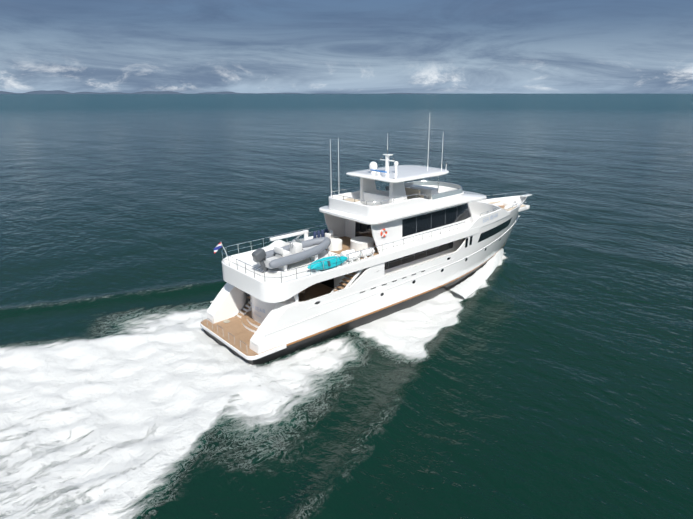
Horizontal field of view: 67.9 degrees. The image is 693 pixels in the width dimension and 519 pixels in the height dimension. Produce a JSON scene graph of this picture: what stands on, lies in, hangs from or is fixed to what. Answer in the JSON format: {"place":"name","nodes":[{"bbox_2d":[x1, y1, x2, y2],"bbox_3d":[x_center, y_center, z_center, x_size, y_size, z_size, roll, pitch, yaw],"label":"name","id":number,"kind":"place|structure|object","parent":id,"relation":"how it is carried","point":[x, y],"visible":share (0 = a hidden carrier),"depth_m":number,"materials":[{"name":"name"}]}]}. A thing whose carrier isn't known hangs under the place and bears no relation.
{"place":"outdoors","nodes":[
{"label":"outdoors","id":0,"kind":"place"},
{"bbox_2d":[0,90,521,93],"bbox_3d":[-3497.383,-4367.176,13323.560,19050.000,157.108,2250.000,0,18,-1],"label":"distant hills","id":1,"kind":"structure","parent":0,"point":[65,92],"depth_m":12912.71,"materials":[{"name":"grey"}]},
{"bbox_2d":[0,94,692,518],"bbox_3d":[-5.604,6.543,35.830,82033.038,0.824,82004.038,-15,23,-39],"label":"sea","id":2,"kind":"structure","parent":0,"point":[544,370],"depth_m":39.91,"materials":[{"name":"liquid"}]},
{"bbox_2d":[203,195,526,364],"bbox_3d":[6.150,0.180,48.084,39.083,7.215,7.859,-16,24,-39],"label":"yacht hull","id":3,"kind":"object","parent":2,"relation":"on","point":[293,326],"visible":0.52,"depth_m":39.51,"materials":[{"name":"white plastic"}]},
{"bbox_2d":[202,295,293,354],"bbox_3d":[-6.821,3.903,37.349,4.906,2.950,6.800,-16,24,-39],"label":"yacht transom","id":4,"kind":"object","parent":3,"relation":"attached to","point":[251,321],"visible":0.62,"depth_m":37.45,"materials":[{"name":"white plastic"}]},
{"bbox_2d":[262,240,289,251],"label":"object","id":5,"kind":"object","parent":3,"relation":"on","point":[279,243],"visible":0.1,"depth_m":39.60,"materials":[{"name":"white fabric"}]},
{"bbox_2d":[223,228,341,322],"bbox_3d":[4.425,-0.690,46.191,32.436,5.226,6.735,-16,24,-39],"label":"deck gear","id":6,"kind":"object","parent":3,"relation":"on","point":[327,234],"visible":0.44,"depth_m":43.59,"materials":[{"name":"white rubber"}]},
{"bbox_2d":[270,230,308,242],"bbox_3d":[-4.582,-1.495,41.927,3.780,1.270,0.546,-16,24,-39],"label":"deck crane","id":7,"kind":"object","parent":3,"relation":"on","point":[304,232],"visible":0.81,"depth_m":41.94,"materials":[{"name":"silver metal"}]},
{"bbox_2d":[252,237,330,272],"bbox_3d":[-3.885,-0.539,38.323,7.250,1.923,2.769,-16,24,-39],"label":"inflatable dinghy","id":8,"kind":"object","parent":3,"relation":"on","point":[293,252],"visible":0.96,"depth_m":37.50,"materials":[{"name":"grey rubber"}]},
{"bbox_2d":[307,254,347,272],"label":"kayaks","id":9,"kind":"object","parent":3,"relation":"on","point":[327,262],"visible":0.96,"depth_m":36.97,"materials":[{"name":"teal plastic"}]},
{"bbox_2d":[327,236,373,250],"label":"covered tables","id":10,"kind":"object","parent":3,"relation":"on","point":[358,243],"visible":0.92,"depth_m":41.32,"materials":[{"name":"white fabric"}]},
{"bbox_2d":[222,203,478,302],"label":"upper deck","id":11,"kind":"structure","parent":3,"relation":"attached to","point":[268,289],"depth_m":40.47,"materials":[{"name":"white plastic"}]},
{"bbox_2d":[319,118,485,224],"bbox_3d":[5.996,-8.657,45.087,17.100,8.320,6.900,-16,24,-39],"label":"flybridge","id":12,"kind":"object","parent":11,"relation":"on","point":[438,193],"depth_m":42.84,"materials":[{"name":"white plastic"}]},
{"bbox_2d":[340,247,374,262],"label":"liferaft canisters","id":13,"kind":"object","parent":3,"relation":"on","point":[363,253],"visible":0.79,"depth_m":39.00,"materials":[{"name":"white plastic"}]},
{"bbox_2d":[200,202,525,359],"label":"yacht decks","id":14,"kind":"object","parent":3,"relation":"attached to","point":[236,328],"visible":0.31,"depth_m":37.28,"materials":[{"name":"brown wood"}]},
{"bbox_2d":[294,238,464,301],"bbox_3d":[1.729,-0.220,43.886,21.230,2.500,7.775,-16,24,-39],"label":"main deck superstructure","id":15,"kind":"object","parent":3,"relation":"attached to","point":[355,278],"depth_m":41.63,"materials":[{"name":"white plastic"}]},
{"bbox_2d":[465,194,531,237],"bbox_3d":[14.702,-5.433,54.140,17.300,1.731,7.814,-16,24,-39],"label":"foredeck","id":16,"kind":"object","parent":3,"relation":"attached to","point":[477,208],"visible":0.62,"depth_m":52.52,"materials":[{"name":"white plastic"}]},
{"bbox_2d":[450,248,503,298],"bbox_3d":[12.117,0.139,53.562,14.495,0.972,11.336,-16,24,-39],"label":"bow spray","id":17,"kind":"object","parent":2,"relation":"on","point":[467,287],"visible":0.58,"depth_m":49.24,"materials":[{"name":"liquid"}]},
{"bbox_2d":[0,0,692,93],"label":"sky","id":18,"kind":"structure","parent":0,"point":[72,46],"materials":[{"name":"blue"}]},
{"bbox_2d":[221,186,526,282],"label":"yacht rails","id":19,"kind":"object","parent":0,"point":[346,254],"visible":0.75,"depth_m":39.61,"materials":[{"name":"silver metal"}]},
{"bbox_2d":[214,243,221,253],"bbox_3d":[-9.205,-0.821,36.827,0.600,0.750,0.094,-16,24,-39],"label":"flag","id":20,"kind":"object","parent":19,"relation":"attached to","point":[218,246],"visible":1,"depth_m":36.77,"materials":[{"name":"fabric"}]},
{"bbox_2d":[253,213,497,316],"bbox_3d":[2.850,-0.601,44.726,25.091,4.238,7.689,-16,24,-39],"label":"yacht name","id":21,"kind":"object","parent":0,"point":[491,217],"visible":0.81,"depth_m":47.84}
]}

